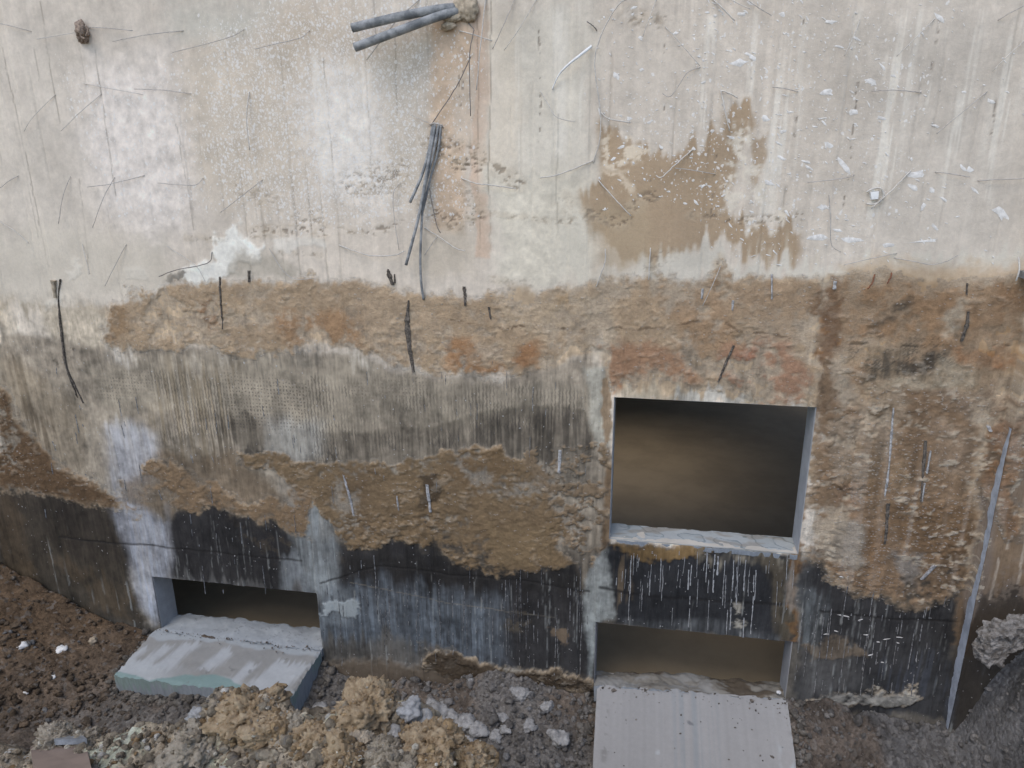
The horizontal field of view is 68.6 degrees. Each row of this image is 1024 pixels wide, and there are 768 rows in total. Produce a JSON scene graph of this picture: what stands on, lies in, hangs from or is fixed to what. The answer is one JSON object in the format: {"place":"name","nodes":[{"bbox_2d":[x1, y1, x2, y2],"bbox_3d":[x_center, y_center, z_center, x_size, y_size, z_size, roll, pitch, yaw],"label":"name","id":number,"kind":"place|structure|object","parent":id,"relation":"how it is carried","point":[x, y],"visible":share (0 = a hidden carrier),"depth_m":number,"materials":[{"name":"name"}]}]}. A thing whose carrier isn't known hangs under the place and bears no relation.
{"place":"outdoors","nodes":[
{"label":"outdoors","id":0,"kind":"place"},
{"bbox_2d":[172,397,807,681],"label":"room floor","id":1,"kind":"structure","parent":0,"point":[711,466],"depth_m":7.63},
{"bbox_2d":[0,562,1023,767],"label":"ground","id":2,"kind":"structure","parent":0,"point":[997,701],"depth_m":4.59,"materials":[{"name":"soil"}]},
{"bbox_2d":[16,641,28,649],"bbox_3d":[-3.248,1.739,4.978,0.068,0.056,0.060,-14,23,-36],"label":"crumb","id":3,"kind":"object","parent":2,"relation":"on","point":[23,644],"visible":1,"depth_m":4.96,"materials":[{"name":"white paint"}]},
{"bbox_2d":[27,720,78,760],"bbox_3d":[-1.534,1.219,2.538,0.172,0.148,0.175,-1,18,-3],"label":"clay lump","id":4,"kind":"object","parent":2,"relation":"on","point":[49,738],"visible":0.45,"depth_m":2.50,"materials":[{"name":"soil"}]},
{"bbox_2d":[55,645,63,653],"bbox_3d":[-3.033,1.781,5.026,0.058,0.049,0.070,-6,19,-18],"label":"crumb","id":5,"kind":"object","parent":2,"relation":"on","point":[58,649],"visible":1,"depth_m":5.01,"materials":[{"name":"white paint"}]},
{"bbox_2d":[30,735,90,767],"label":"broken board","id":6,"kind":"object","parent":2,"relation":"on","point":[58,757],"visible":0.87,"depth_m":2.38,"materials":[{"name":"brown wood"}]},
{"bbox_2d":[69,726,100,746],"bbox_3d":[-1.424,1.211,2.502,0.117,0.108,0.152,3,18,10],"label":"clay lump","id":7,"kind":"object","parent":2,"relation":"on","point":[91,741],"visible":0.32,"depth_m":2.50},
{"bbox_2d":[88,636,96,644],"bbox_3d":[-2.886,1.764,5.160,0.063,0.050,0.070,-7,19,-19],"label":"crumb","id":8,"kind":"object","parent":2,"relation":"on","point":[92,640],"visible":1,"depth_m":5.14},
{"bbox_2d":[155,717,219,767],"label":"clay lump","id":9,"kind":"object","parent":2,"relation":"on","point":[169,760],"visible":0.5,"depth_m":2.25,"materials":[{"name":"soil"}]},
{"bbox_2d":[184,706,201,720],"bbox_3d":[-0.997,1.055,2.388,0.072,0.058,0.062,10,21,30],"label":"limestone chunk","id":10,"kind":"object","parent":2,"relation":"on","point":[194,712],"visible":0.5,"depth_m":2.37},
{"bbox_2d":[114,630,321,709],"bbox_3d":[-1.952,1.936,5.005,1.250,0.210,0.480,3,18,10],"label":"concrete slab","id":11,"kind":"object","parent":2,"relation":"on","point":[163,664],"depth_m":4.93,"materials":[{"name":"concrete"}]},
{"bbox_2d":[200,681,292,744],"bbox_3d":[-0.824,1.037,2.351,0.230,0.208,0.244,3,18,10],"label":"clay lump","id":12,"kind":"object","parent":2,"relation":"on","point":[224,725],"visible":0.61,"depth_m":2.29,"materials":[{"name":"soil"}]},
{"bbox_2d":[0,676,498,767],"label":"soil crumbs","id":13,"kind":"object","parent":2,"relation":"on","point":[314,757],"visible":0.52,"depth_m":2.24,"materials":[{"name":"soil"}]},
{"bbox_2d":[382,748,417,767],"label":"clay lump","id":14,"kind":"object","parent":13,"relation":"on","point":[409,764],"visible":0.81,"depth_m":1.98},
{"bbox_2d":[456,740,496,767],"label":"clay lump","id":15,"kind":"object","parent":13,"relation":"on","point":[470,763],"visible":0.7,"depth_m":2.02,"materials":[{"name":"soil"}]},
{"bbox_2d":[236,709,300,750],"bbox_3d":[-0.713,1.075,2.303,0.210,0.183,0.200,3,18,10],"label":"clay lump","id":16,"kind":"object","parent":2,"relation":"on","point":[243,731],"visible":0.49,"depth_m":2.23,"materials":[{"name":"soil"}]},
{"bbox_2d":[273,709,303,747],"bbox_3d":[-0.661,1.076,2.271,0.173,0.150,0.163,3,18,10],"label":"clay lump","id":17,"kind":"object","parent":16,"relation":"on","point":[294,718],"visible":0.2,"depth_m":2.25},
{"bbox_2d":[290,718,329,760],"bbox_3d":[-0.572,1.077,2.221,0.186,0.166,0.201,-13,22,-34],"label":"clay lump","id":18,"kind":"object","parent":17,"relation":"on","point":[312,733],"visible":0.36,"depth_m":2.18,"materials":[{"name":"soil"}]},
{"bbox_2d":[311,701,327,707],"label":"limestone chunk","id":19,"kind":"object","parent":2,"relation":"on","point":[322,704],"visible":0.23,"depth_m":4.86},
{"bbox_2d":[321,727,367,767],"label":"clay lump","id":20,"kind":"object","parent":2,"relation":"on","point":[333,734],"visible":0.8,"depth_m":2.08,"materials":[{"name":"soil"}]},
{"bbox_2d":[349,729,374,746],"bbox_3d":[-0.443,1.042,2.160,0.090,0.088,0.110,3,18,10],"label":"tan rock","id":21,"kind":"object","parent":2,"relation":"on","point":[364,736],"visible":0.31,"depth_m":2.15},
{"bbox_2d":[330,674,396,735],"bbox_3d":[-0.452,1.016,2.292,0.232,0.212,0.239,-11,21,-30],"label":"clay lump","id":22,"kind":"object","parent":2,"relation":"on","point":[355,689],"visible":0.62,"depth_m":2.23,"materials":[{"name":"soil"}]},
{"bbox_2d":[362,733,404,767],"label":"clay lump","id":23,"kind":"object","parent":2,"relation":"on","point":[372,754],"visible":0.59,"depth_m":2.06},
{"bbox_2d":[387,723,400,738],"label":"limestone chunk","id":24,"kind":"object","parent":2,"relation":"on","point":[395,730],"visible":0.59,"depth_m":2.20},
{"bbox_2d":[396,695,421,723],"bbox_3d":[-0.307,0.977,2.237,0.081,0.068,0.082,-7,19,-18],"label":"limestone chunk","id":25,"kind":"object","parent":2,"relation":"on","point":[408,711],"visible":0.98,"depth_m":2.21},
{"bbox_2d":[419,707,432,722],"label":"limestone chunk","id":26,"kind":"object","parent":2,"relation":"on","point":[426,712],"visible":0.43,"depth_m":2.24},
{"bbox_2d":[425,698,436,706],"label":"limestone chunk","id":27,"kind":"object","parent":2,"relation":"on","point":[429,701],"visible":0.57,"depth_m":4.81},
{"bbox_2d":[398,715,469,767],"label":"clay lump","id":28,"kind":"object","parent":2,"relation":"on","point":[435,732],"visible":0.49,"depth_m":2.07,"materials":[{"name":"soil"}]},
{"bbox_2d":[416,737,453,767],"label":"clay lump","id":29,"kind":"object","parent":28,"relation":"on","point":[445,748],"visible":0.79,"depth_m":1.96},
{"bbox_2d":[431,701,453,718],"bbox_3d":[-0.455,2.073,4.742,0.167,0.134,0.135,-11,21,-29],"label":"limestone chunk","id":30,"kind":"object","parent":2,"relation":"on","point":[442,708],"visible":0.46,"depth_m":4.72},
{"bbox_2d":[444,710,460,721],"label":"limestone chunk","id":31,"kind":"object","parent":2,"relation":"on","point":[452,714],"visible":0.47,"depth_m":4.68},
{"bbox_2d":[454,712,475,733],"bbox_3d":[-0.292,2.094,4.625,0.156,0.106,0.153,3,18,10],"label":"limestone chunk","id":32,"kind":"object","parent":2,"relation":"on","point":[465,721],"visible":0.64,"depth_m":4.59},
{"bbox_2d":[465,735,476,741],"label":"limestone chunk","id":33,"kind":"object","parent":2,"relation":"on","point":[471,738],"visible":0.24,"depth_m":4.52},
{"bbox_2d":[468,720,489,737],"bbox_3d":[-0.198,2.100,4.556,0.142,0.087,0.119,-4,18,-9],"label":"limestone chunk","id":34,"kind":"object","parent":2,"relation":"on","point":[477,729],"visible":1,"depth_m":4.52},
{"bbox_2d":[489,728,501,743],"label":"limestone chunk","id":35,"kind":"object","parent":2,"relation":"on","point":[495,735],"visible":1,"depth_m":4.52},
{"bbox_2d":[497,712,508,723],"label":"limestone chunk","id":36,"kind":"object","parent":2,"relation":"on","point":[503,717],"visible":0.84,"depth_m":4.61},
{"bbox_2d":[499,724,511,733],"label":"limestone chunk","id":37,"kind":"object","parent":2,"relation":"on","point":[503,729],"visible":1,"depth_m":4.54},
{"bbox_2d":[0,0,1023,731],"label":"concrete wall","id":38,"kind":"structure","parent":2,"relation":"on","point":[188,438],"depth_m":4.17,"materials":[{"name":"concrete"}]},
{"bbox_2d":[50,280,56,297],"bbox_3d":[-2.815,-0.584,4.614,0.040,0.111,0.033,3,18,10],"label":"pale peg","id":39,"kind":"object","parent":38,"relation":"attached to","point":[53,285],"visible":1,"depth_m":4.61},
{"bbox_2d":[58,279,83,402],"bbox_3d":[-2.804,-0.260,4.726,0.091,0.808,0.018,3,18,10],"label":"cable strip","id":40,"kind":"object","parent":38,"relation":"attached to","point":[62,343],"visible":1,"depth_m":4.73,"materials":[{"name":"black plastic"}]},
{"bbox_2d":[61,94,100,130],"bbox_3d":[-2.430,-1.529,4.224,0.284,0.197,0.027,0,18,3],"label":"tie wire","id":41,"kind":"object","parent":38,"relation":"attached to","point":[80,111],"visible":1,"depth_m":4.21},
{"bbox_2d":[74,19,89,43],"bbox_3d":[-2.330,-1.913,4.066,0.074,0.123,0.102,-8,19,-22],"label":"rag knot","id":42,"kind":"object","parent":38,"relation":"attached to","point":[81,30],"visible":1,"depth_m":4.05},
{"bbox_2d":[88,27,132,30],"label":"tie wire","id":43,"kind":"object","parent":38,"relation":"attached to","point":[109,28],"visible":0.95,"depth_m":4.04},
{"bbox_2d":[84,83,142,94],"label":"tie wire","id":44,"kind":"object","parent":38,"relation":"attached to","point":[113,89],"visible":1,"depth_m":4.13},
{"bbox_2d":[89,175,144,186],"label":"tie wire","id":45,"kind":"object","parent":38,"relation":"attached to","point":[117,182],"visible":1,"depth_m":4.30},
{"bbox_2d":[112,30,183,41],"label":"tie wire","id":46,"kind":"object","parent":38,"relation":"attached to","point":[147,34],"visible":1,"depth_m":4.00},
{"bbox_2d":[141,89,190,93],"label":"tie wire","id":47,"kind":"object","parent":38,"relation":"attached to","point":[164,90],"visible":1,"depth_m":4.09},
{"bbox_2d":[159,253,211,276],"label":"tie wire","id":48,"kind":"object","parent":38,"relation":"attached to","point":[188,267],"visible":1,"depth_m":4.38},
{"bbox_2d":[172,29,243,52],"bbox_3d":[-1.613,-1.814,3.964,0.415,0.106,0.040,1,18,5],"label":"tie wire","id":49,"kind":"object","parent":38,"relation":"attached to","point":[208,43],"visible":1,"depth_m":3.96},
{"bbox_2d":[219,277,222,328],"bbox_3d":[-1.722,-0.480,4.444,0.030,0.315,0.022,3,18,10],"label":"wood sliver","id":50,"kind":"object","parent":38,"relation":"attached to","point":[220,300],"visible":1,"depth_m":4.43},
{"bbox_2d":[220,180,261,212],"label":"tie wire","id":51,"kind":"object","parent":38,"relation":"attached to","point":[241,196],"visible":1,"depth_m":4.19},
{"bbox_2d":[246,91,249,149],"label":"tie wire","id":52,"kind":"object","parent":38,"relation":"attached to","point":[246,120],"visible":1,"depth_m":4.05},
{"bbox_2d":[255,30,309,48],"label":"tie wire","id":53,"kind":"object","parent":38,"relation":"attached to","point":[283,42],"visible":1,"depth_m":3.89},
{"bbox_2d":[269,248,312,279],"bbox_3d":[-1.265,-0.682,4.274,0.266,0.173,0.029,6,19,18],"label":"tie wire","id":54,"kind":"object","parent":38,"relation":"attached to","point":[284,272],"visible":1,"depth_m":4.29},
{"bbox_2d":[343,475,354,515],"bbox_3d":[-1.022,0.699,4.695,0.056,0.275,0.021,3,18,10],"label":"pale peg","id":55,"kind":"object","parent":38,"relation":"attached to","point":[349,495],"visible":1,"depth_m":4.69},
{"bbox_2d":[339,245,403,256],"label":"tie wire","id":56,"kind":"object","parent":38,"relation":"attached to","point":[371,255],"visible":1,"depth_m":4.16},
{"bbox_2d":[387,269,393,284],"bbox_3d":[-0.684,-0.600,4.210,0.044,0.091,0.013,3,18,10],"label":"wood sliver","id":57,"kind":"object","parent":38,"relation":"attached to","point":[389,275],"visible":1,"depth_m":4.21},
{"bbox_2d":[366,0,418,59],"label":"tie wire","id":58,"kind":"object","parent":38,"relation":"attached to","point":[388,29],"visible":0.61,"depth_m":3.77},
{"bbox_2d":[393,183,400,248],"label":"tie wire","id":59,"kind":"object","parent":38,"relation":"attached to","point":[393,212],"visible":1,"depth_m":4.05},
{"bbox_2d":[350,3,454,32],"bbox_3d":[-0.515,-1.814,3.704,0.565,0.141,0.093,-2,18,-6],"label":"plastic pipe","id":60,"kind":"object","parent":38,"relation":"attached to","point":[395,17],"visible":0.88,"depth_m":3.68,"materials":[{"name":"plastic"}]},
{"bbox_2d":[353,7,457,51],"bbox_3d":[-0.501,-1.758,3.703,0.572,0.219,0.096,-3,18,-9],"label":"plastic pipe","id":61,"kind":"object","parent":38,"relation":"attached to","point":[399,30],"visible":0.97,"depth_m":3.68,"materials":[{"name":"plastic"}]},
{"bbox_2d":[404,300,414,372],"bbox_3d":[-0.591,-0.270,4.294,0.047,0.428,0.024,3,18,10],"label":"wood sliver","id":62,"kind":"object","parent":38,"relation":"attached to","point":[407,330],"visible":1,"depth_m":4.29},
{"bbox_2d":[405,124,435,265],"bbox_3d":[-0.485,-1.004,3.999,0.210,0.746,0.068,-4,18,-9],"label":"steel rod","id":63,"kind":"object","parent":38,"relation":"attached to","point":[421,200],"visible":0.96,"depth_m":3.97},
{"bbox_2d":[409,124,433,202],"bbox_3d":[-0.471,-1.167,3.951,0.162,0.417,0.055,-6,19,-16],"label":"steel rod","id":64,"kind":"object","parent":38,"relation":"attached to","point":[420,179],"visible":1,"depth_m":3.94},
{"bbox_2d":[425,484,431,511],"bbox_3d":[-0.510,0.700,4.593,0.032,0.184,0.029,3,18,10],"label":"pale peg","id":65,"kind":"object","parent":38,"relation":"attached to","point":[428,497],"visible":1,"depth_m":4.58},
{"bbox_2d":[419,125,439,299],"bbox_3d":[-0.441,-0.915,4.043,0.146,0.942,0.057,-1,18,-2],"label":"steel rod","id":66,"kind":"object","parent":38,"relation":"attached to","point":[421,222],"visible":1,"depth_m":4.04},
{"bbox_2d":[424,125,441,208],"bbox_3d":[-0.420,-1.147,3.967,0.132,0.444,0.033,-5,18,-12],"label":"steel rod","id":67,"kind":"object","parent":38,"relation":"attached to","point":[435,160],"visible":1,"depth_m":3.96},
{"bbox_2d":[429,187,440,232],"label":"tie wire","id":68,"kind":"object","parent":38,"relation":"attached to","point":[433,209],"visible":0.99,"depth_m":4.02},
{"bbox_2d":[423,226,464,250],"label":"tie wire","id":69,"kind":"object","parent":38,"relation":"attached to","point":[444,240],"visible":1,"depth_m":4.06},
{"bbox_2d":[441,22,456,31],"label":"mortar lump","id":70,"kind":"object","parent":38,"relation":"attached to","point":[447,26],"visible":1,"depth_m":3.72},
{"bbox_2d":[432,56,470,122],"bbox_3d":[-0.317,-1.490,3.827,0.237,0.328,0.029,6,19,20],"label":"tie wire","id":71,"kind":"object","parent":38,"relation":"attached to","point":[453,90],"visible":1,"depth_m":3.81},
{"bbox_2d":[443,14,460,22],"bbox_3d":[-0.299,-1.814,3.726,0.102,0.047,0.063,3,18,10],"label":"mortar lump","id":72,"kind":"object","parent":38,"relation":"attached to","point":[455,18],"visible":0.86,"depth_m":3.70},
{"bbox_2d":[462,286,466,305],"bbox_3d":[-0.264,-0.487,4.164,0.025,0.108,0.018,3,18,10],"label":"wood sliver","id":73,"kind":"object","parent":38,"relation":"attached to","point":[464,293],"visible":1,"depth_m":4.16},
{"bbox_2d":[453,0,478,22],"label":"mortar lump","id":74,"kind":"object","parent":38,"relation":"attached to","point":[468,11],"visible":0.98,"depth_m":3.69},
{"bbox_2d":[468,23,473,115],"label":"tie wire","id":75,"kind":"object","parent":38,"relation":"attached to","point":[469,69],"visible":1,"depth_m":3.76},
{"bbox_2d":[459,30,491,40],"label":"tie wire","id":76,"kind":"object","parent":38,"relation":"attached to","point":[475,35],"visible":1,"depth_m":3.72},
{"bbox_2d":[476,0,485,89],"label":"tie wire","id":77,"kind":"object","parent":38,"relation":"attached to","point":[480,44],"visible":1,"depth_m":3.71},
{"bbox_2d":[461,177,515,188],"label":"tie wire","id":78,"kind":"object","parent":38,"relation":"attached to","point":[487,184],"visible":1,"depth_m":3.93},
{"bbox_2d":[492,0,514,48],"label":"tie wire","id":79,"kind":"object","parent":38,"relation":"attached to","point":[503,24],"visible":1,"depth_m":3.68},
{"bbox_2d":[504,0,535,49],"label":"tie wire","id":80,"kind":"object","parent":38,"relation":"attached to","point":[521,24],"visible":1,"depth_m":3.66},
{"bbox_2d":[557,450,561,472],"bbox_3d":[0.276,0.453,4.368,0.023,0.145,0.016,3,18,10],"label":"pale peg","id":81,"kind":"object","parent":38,"relation":"attached to","point":[559,457],"visible":1,"depth_m":4.36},
{"bbox_2d":[540,160,592,177],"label":"tie wire","id":82,"kind":"object","parent":38,"relation":"attached to","point":[566,171],"visible":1,"depth_m":3.84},
{"bbox_2d":[552,44,591,89],"bbox_3d":[0.290,-1.555,3.680,0.199,0.201,0.045,4,19,14],"label":"plastic strap","id":83,"kind":"object","parent":38,"relation":"attached to","point":[577,57],"visible":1,"depth_m":3.65,"materials":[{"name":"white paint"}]},
{"bbox_2d":[596,249,605,286],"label":"tie wire","id":84,"kind":"object","parent":38,"relation":"attached to","point":[602,269],"visible":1,"depth_m":3.96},
{"bbox_2d":[592,0,624,162],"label":"tie wire","id":85,"kind":"object","parent":38,"relation":"attached to","point":[596,80],"visible":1,"depth_m":3.66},
{"bbox_2d":[598,180,630,215],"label":"tie wire","id":86,"kind":"object","parent":38,"relation":"attached to","point":[614,198],"visible":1,"depth_m":3.84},
{"bbox_2d":[601,112,630,122],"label":"tie wire","id":87,"kind":"object","parent":38,"relation":"attached to","point":[614,119],"visible":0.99,"depth_m":3.72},
{"bbox_2d":[656,149,692,177],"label":"tie wire","id":88,"kind":"object","parent":38,"relation":"attached to","point":[675,164],"visible":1,"depth_m":3.74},
{"bbox_2d":[662,67,699,96],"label":"tie wire","id":89,"kind":"object","parent":38,"relation":"attached to","point":[680,82],"visible":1,"depth_m":3.62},
{"bbox_2d":[665,26,699,65],"bbox_3d":[0.811,-1.612,3.575,0.180,0.185,0.026,7,19,21],"label":"tie wire","id":90,"kind":"object","parent":38,"relation":"attached to","point":[683,46],"visible":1,"depth_m":3.57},
{"bbox_2d":[713,0,734,20],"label":"tie wire","id":91,"kind":"object","parent":38,"relation":"attached to","point":[724,10],"visible":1,"depth_m":3.49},
{"bbox_2d":[720,89,729,130],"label":"tie wire","id":92,"kind":"object","parent":38,"relation":"attached to","point":[724,109],"visible":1,"depth_m":3.62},
{"bbox_2d":[717,345,734,382],"bbox_3d":[1.146,-0.107,4.017,0.075,0.211,0.019,3,18,10],"label":"wood sliver","id":93,"kind":"object","parent":38,"relation":"attached to","point":[727,358],"visible":1,"depth_m":4.01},
{"bbox_2d":[770,274,772,298],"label":"pale peg","id":94,"kind":"object","parent":38,"relation":"attached to","point":[771,286],"visible":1,"depth_m":3.85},
{"bbox_2d":[829,197,840,251],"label":"tie wire","id":95,"kind":"object","parent":38,"relation":"attached to","point":[830,226],"visible":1,"depth_m":3.69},
{"bbox_2d":[845,253,896,264],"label":"tie wire","id":96,"kind":"object","parent":38,"relation":"attached to","point":[871,258],"visible":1,"depth_m":3.70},
{"bbox_2d":[866,187,884,204],"bbox_3d":[1.758,-0.911,3.636,0.086,0.087,0.020,3,18,10],"label":"wall anchor","id":97,"kind":"object","parent":38,"relation":"attached to","point":[874,195],"depth_m":3.63,"materials":[{"name":"white paint"}]},
{"bbox_2d":[883,503,889,543],"bbox_3d":[2.055,0.766,4.123,0.033,0.247,0.026,3,18,10],"label":"wood sliver","id":98,"kind":"object","parent":38,"relation":"attached to","point":[886,519],"visible":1,"depth_m":4.12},
{"bbox_2d":[884,468,889,495],"bbox_3d":[2.024,0.530,4.052,0.016,0.164,0.026,3,18,10],"label":"pale peg","id":99,"kind":"object","parent":38,"relation":"attached to","point":[886,484],"visible":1,"depth_m":4.04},
{"bbox_2d":[888,408,893,468],"bbox_3d":[2.009,0.290,3.977,0.029,0.344,0.025,3,18,10],"label":"pale peg","id":100,"kind":"object","parent":38,"relation":"attached to","point":[890,443],"visible":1,"depth_m":3.98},
{"bbox_2d":[871,170,910,208],"bbox_3d":[1.824,-0.933,3.603,0.170,0.180,0.027,-1,18,-2],"label":"tie wire","id":101,"kind":"object","parent":38,"relation":"attached to","point":[891,190],"visible":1,"depth_m":3.59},
{"bbox_2d":[873,89,921,92],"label":"tie wire","id":102,"kind":"object","parent":38,"relation":"attached to","point":[897,90],"visible":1,"depth_m":3.47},
{"bbox_2d":[896,18,934,56],"bbox_3d":[1.830,-1.569,3.394,0.150,0.161,0.025,-2,18,-3],"label":"tie wire","id":103,"kind":"object","parent":38,"relation":"attached to","point":[915,37],"visible":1,"depth_m":3.38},
{"bbox_2d":[920,440,926,501],"bbox_3d":[2.190,0.464,4.000,0.039,0.349,0.024,3,18,10],"label":"wood sliver","id":104,"kind":"object","parent":38,"relation":"attached to","point":[924,456],"visible":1,"depth_m":3.98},
{"bbox_2d":[894,255,957,264],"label":"tie wire","id":105,"kind":"object","parent":38,"relation":"attached to","point":[925,263],"visible":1,"depth_m":3.66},
{"bbox_2d":[920,565,936,579],"bbox_3d":[2.312,1.047,4.165,0.066,0.102,0.028,3,18,10],"label":"pale peg","id":106,"kind":"object","parent":38,"relation":"attached to","point":[927,572],"visible":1,"depth_m":4.16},
{"bbox_2d":[926,451,931,473],"bbox_3d":[2.210,0.413,3.981,0.011,0.132,0.022,3,18,10],"label":"pale peg","id":107,"kind":"object","parent":38,"relation":"attached to","point":[929,457],"visible":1,"depth_m":3.98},
{"bbox_2d":[936,91,986,133],"bbox_3d":[2.073,-1.248,3.451,0.201,0.186,0.026,-1,18,-1],"label":"tie wire","id":108,"kind":"object","parent":38,"relation":"attached to","point":[962,112],"visible":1,"depth_m":3.44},
{"bbox_2d":[960,311,969,341],"bbox_3d":[2.264,-0.287,3.742,0.027,0.156,0.021,3,18,10],"label":"wood sliver","id":109,"kind":"object","parent":38,"relation":"attached to","point":[966,325],"visible":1,"depth_m":3.74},
{"bbox_2d":[1015,257,1023,280],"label":"steel bracket","id":110,"kind":"object","parent":38,"relation":"attached to","point":[1020,273],"visible":1,"depth_m":3.52,"materials":[{"name":"metal"}]},
{"bbox_2d":[509,686,531,701],"bbox_3d":[0.053,1.976,4.780,0.126,0.097,0.138,-11,21,-29],"label":"limestone chunk","id":111,"kind":"object","parent":2,"relation":"on","point":[521,693],"visible":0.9,"depth_m":4.75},
{"bbox_2d":[523,718,538,732],"bbox_3d":[0.104,2.092,4.577,0.104,0.081,0.103,-17,24,-41],"label":"limestone chunk","id":112,"kind":"object","parent":2,"relation":"on","point":[529,725],"visible":1,"depth_m":4.55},
{"bbox_2d":[540,700,553,713],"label":"limestone chunk","id":113,"kind":"object","parent":2,"relation":"on","point":[546,706],"visible":0.98,"depth_m":4.67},
{"bbox_2d":[546,729,569,748],"bbox_3d":[0.277,2.133,4.526,0.152,0.108,0.141,3,18,10],"label":"limestone chunk","id":114,"kind":"object","parent":2,"relation":"on","point":[560,738],"visible":1,"depth_m":4.49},
{"bbox_2d":[593,685,795,767],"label":"concrete slab","id":115,"kind":"object","parent":2,"relation":"on","point":[650,737],"depth_m":4.46,"materials":[{"name":"concrete"}]},
{"bbox_2d":[972,614,1023,668],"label":"concrete lump","id":116,"kind":"object","parent":2,"relation":"on","point":[997,641],"visible":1,"depth_m":3.88,"materials":[{"name":"concrete"}]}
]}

